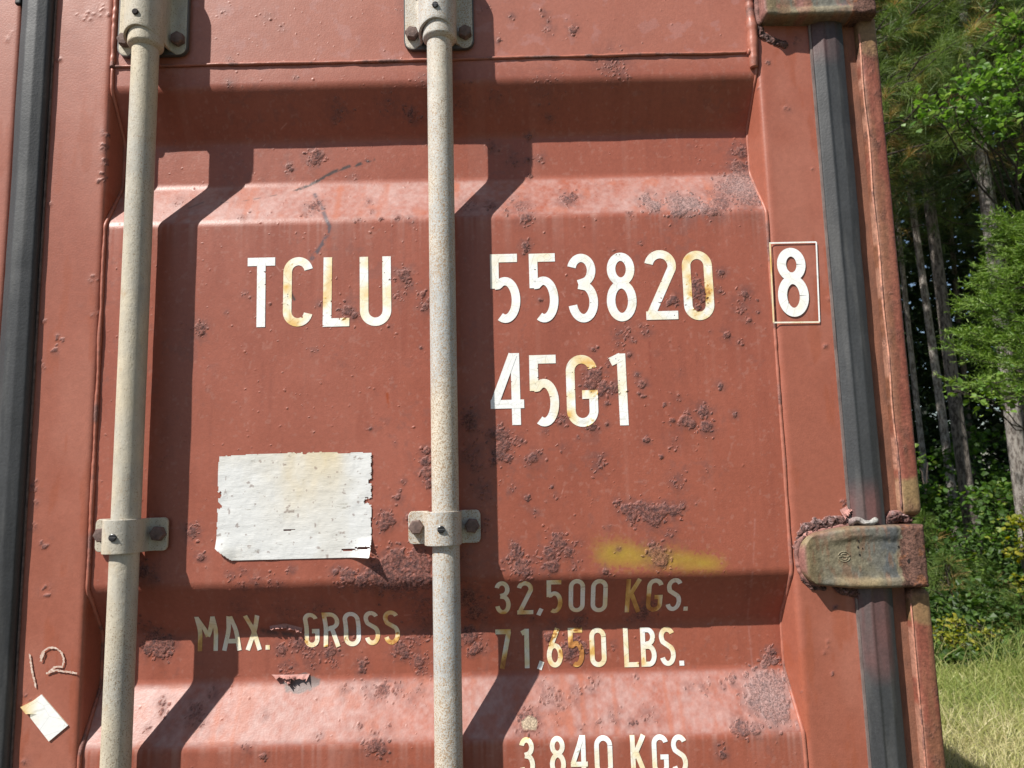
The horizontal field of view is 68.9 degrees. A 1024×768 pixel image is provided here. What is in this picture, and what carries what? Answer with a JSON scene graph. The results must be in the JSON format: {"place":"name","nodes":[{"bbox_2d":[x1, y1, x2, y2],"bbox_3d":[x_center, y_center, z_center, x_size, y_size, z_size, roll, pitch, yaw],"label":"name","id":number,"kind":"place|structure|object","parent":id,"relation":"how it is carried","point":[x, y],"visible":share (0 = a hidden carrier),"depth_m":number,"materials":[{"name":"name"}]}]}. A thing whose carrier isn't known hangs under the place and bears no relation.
{"place":"outdoors","nodes":[
{"label":"outdoors","id":0,"kind":"place"},
{"bbox_2d":[901,133,1005,469],"label":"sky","id":1,"kind":"structure","parent":0,"point":[911,284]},
{"bbox_2d":[929,485,1023,767],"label":"ground","id":2,"kind":"structure","parent":0,"point":[968,732],"depth_m":4.77,"materials":[{"name":"green plant"}]},
{"bbox_2d":[0,0,945,767],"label":"shipping container","id":3,"kind":"object","parent":2,"relation":"on","point":[454,382],"visible":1,"depth_m":1.06,"materials":[{"name":"metal"}]},
{"bbox_2d":[0,0,21,336],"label":"door leaf","id":4,"kind":"structure","parent":3,"relation":"in","point":[10,13],"depth_m":1.12,"materials":[{"name":"red paint"}]},
{"bbox_2d":[13,0,867,767],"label":"door leaf","id":5,"kind":"structure","parent":3,"relation":"in","point":[649,430],"depth_m":1.07,"materials":[{"name":"red paint"}]},
{"bbox_2d":[915,443,955,585],"bbox_3d":[5.048,1.686,9.021,0.579,1.976,1.183,-7,-9,37],"label":"dark shrub","id":6,"kind":"object","parent":2,"relation":"on","point":[929,494],"visible":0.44,"depth_m":8.94,"materials":[{"name":"green plant"}]},
{"bbox_2d":[912,506,964,595],"bbox_3d":[4.629,2.020,8.285,1.004,1.386,0.880,0,-8,-13],"label":"pine sapling","id":7,"kind":"object","parent":2,"relation":"on","point":[923,520],"visible":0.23,"depth_m":8.26,"materials":[{"name":"green plant"}]},
{"bbox_2d":[881,34,1011,543],"bbox_3d":[7.190,-4.187,14.215,3.259,15.052,3.570,-1,-7,0],"label":"pine tree","id":8,"kind":"object","parent":2,"relation":"on","point":[915,391],"visible":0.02,"depth_m":13.64,"materials":[{"name":"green plant"}]},
{"bbox_2d":[874,0,1023,217],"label":"pine tree","id":9,"kind":"object","parent":2,"relation":"on","point":[912,23],"visible":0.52,"depth_m":7.84,"materials":[{"name":"green plant"}]},
{"bbox_2d":[875,0,1023,573],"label":"pine tree","id":10,"kind":"object","parent":2,"relation":"on","point":[980,167],"visible":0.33,"depth_m":8.15,"materials":[{"name":"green plant"}]},
{"bbox_2d":[875,0,1023,573],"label":"pine tree","id":11,"kind":"object","parent":2,"relation":"on","point":[961,447],"visible":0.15,"depth_m":9.73,"materials":[{"name":"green plant"}]},
{"bbox_2d":[875,0,1023,117],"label":"forest canopy","id":12,"kind":"object","parent":11,"relation":"attached to","point":[972,43],"depth_m":13.12,"materials":[{"name":"green plant"}]},
{"bbox_2d":[877,5,1023,427],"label":"pine tree","id":13,"kind":"object","parent":2,"relation":"on","point":[979,231],"visible":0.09,"depth_m":11.32,"materials":[{"name":"green plant"}]},
{"bbox_2d":[878,6,1023,566],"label":"pine tree","id":14,"kind":"object","parent":2,"relation":"on","point":[938,389],"visible":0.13,"depth_m":12.25,"materials":[{"name":"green plant"}]},
{"bbox_2d":[894,70,1016,532],"bbox_3d":[8.475,-4.564,15.443,3.226,16.050,3.160,-4,-8,17],"label":"pine tree","id":15,"kind":"object","parent":2,"relation":"on","point":[947,258],"visible":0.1,"depth_m":15.07,"materials":[{"name":"green plant"}]},
{"bbox_2d":[888,52,1023,539],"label":"wood","id":16,"kind":"object","parent":2,"relation":"on","point":[931,431],"visible":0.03,"depth_m":17.36,"materials":[{"name":"brown wood"}]},
{"bbox_2d":[895,123,1023,545],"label":"pine tree","id":17,"kind":"object","parent":2,"relation":"on","point":[963,370],"visible":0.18,"depth_m":16.40,"materials":[{"name":"green plant"}]},
{"bbox_2d":[923,547,996,629],"bbox_3d":[4.383,2.150,7.476,0.955,1.141,0.951,-1,-7,0],"label":"pine sapling","id":18,"kind":"object","parent":2,"relation":"on","point":[943,559],"visible":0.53,"depth_m":7.48,"materials":[{"name":"green plant"}]},
{"bbox_2d":[900,7,1023,244],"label":"broadleaf tree","id":19,"kind":"object","parent":2,"relation":"on","point":[987,73],"visible":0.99,"depth_m":6.00,"materials":[{"name":"green plant"}]},
{"bbox_2d":[913,278,1020,548],"bbox_3d":[7.828,0.537,12.322,3.700,5.115,1.561,2,-8,-23],"label":"understory tree","id":20,"kind":"object","parent":2,"relation":"on","point":[976,441],"visible":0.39,"depth_m":11.89,"materials":[{"name":"green plant"}]},
{"bbox_2d":[911,449,1023,668],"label":"undergrowth","id":21,"kind":"object","parent":2,"relation":"on","point":[970,602],"visible":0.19,"depth_m":7.24,"materials":[{"name":"green plant"}]},
{"bbox_2d":[932,613,1005,650],"bbox_3d":[3.938,2.203,6.493,0.688,0.438,0.470,3,-9,-30],"label":"shrub","id":22,"kind":"object","parent":2,"relation":"on","point":[952,621],"visible":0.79,"depth_m":6.48,"materials":[{"name":"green plant"}]},
{"bbox_2d":[930,199,1023,400],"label":"cedar tree","id":23,"kind":"object","parent":2,"relation":"on","point":[1005,298],"visible":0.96,"depth_m":5.91,"materials":[{"name":"green plant"}]},
{"bbox_2d":[937,471,1017,590],"bbox_3d":[5.680,1.849,8.939,1.137,1.589,1.147,-7,-9,37],"label":"dark shrub","id":24,"kind":"object","parent":2,"relation":"on","point":[1006,485],"visible":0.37,"depth_m":8.85,"materials":[{"name":"green plant"}]},
{"bbox_2d":[933,596,1023,691],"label":"tall grass","id":25,"kind":"structure","parent":2,"relation":"on","point":[986,666],"depth_m":5.90,"materials":[{"name":"green plant"}]},
{"bbox_2d":[942,364,1023,430],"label":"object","id":26,"kind":"object","parent":2,"relation":"on","point":[991,386],"visible":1,"depth_m":5.42,"materials":[{"name":"plant"}]},
{"bbox_2d":[959,554,1018,625],"bbox_3d":[4.946,2.214,7.737,0.989,0.917,0.947,-1,-7,0],"label":"pine sapling","id":27,"kind":"object","parent":2,"relation":"on","point":[982,562],"visible":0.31,"depth_m":7.77,"materials":[{"name":"green plant"}]},
{"bbox_2d":[977,576,1023,639],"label":"pine sapling","id":28,"kind":"object","parent":2,"relation":"on","point":[1012,600],"visible":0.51,"depth_m":7.05,"materials":[{"name":"green plant"}]},
{"bbox_2d":[997,509,1023,592],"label":"yellow shrub","id":29,"kind":"object","parent":2,"relation":"on","point":[1018,522],"visible":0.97,"depth_m":7.23,"materials":[{"name":"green plant"}]}
]}

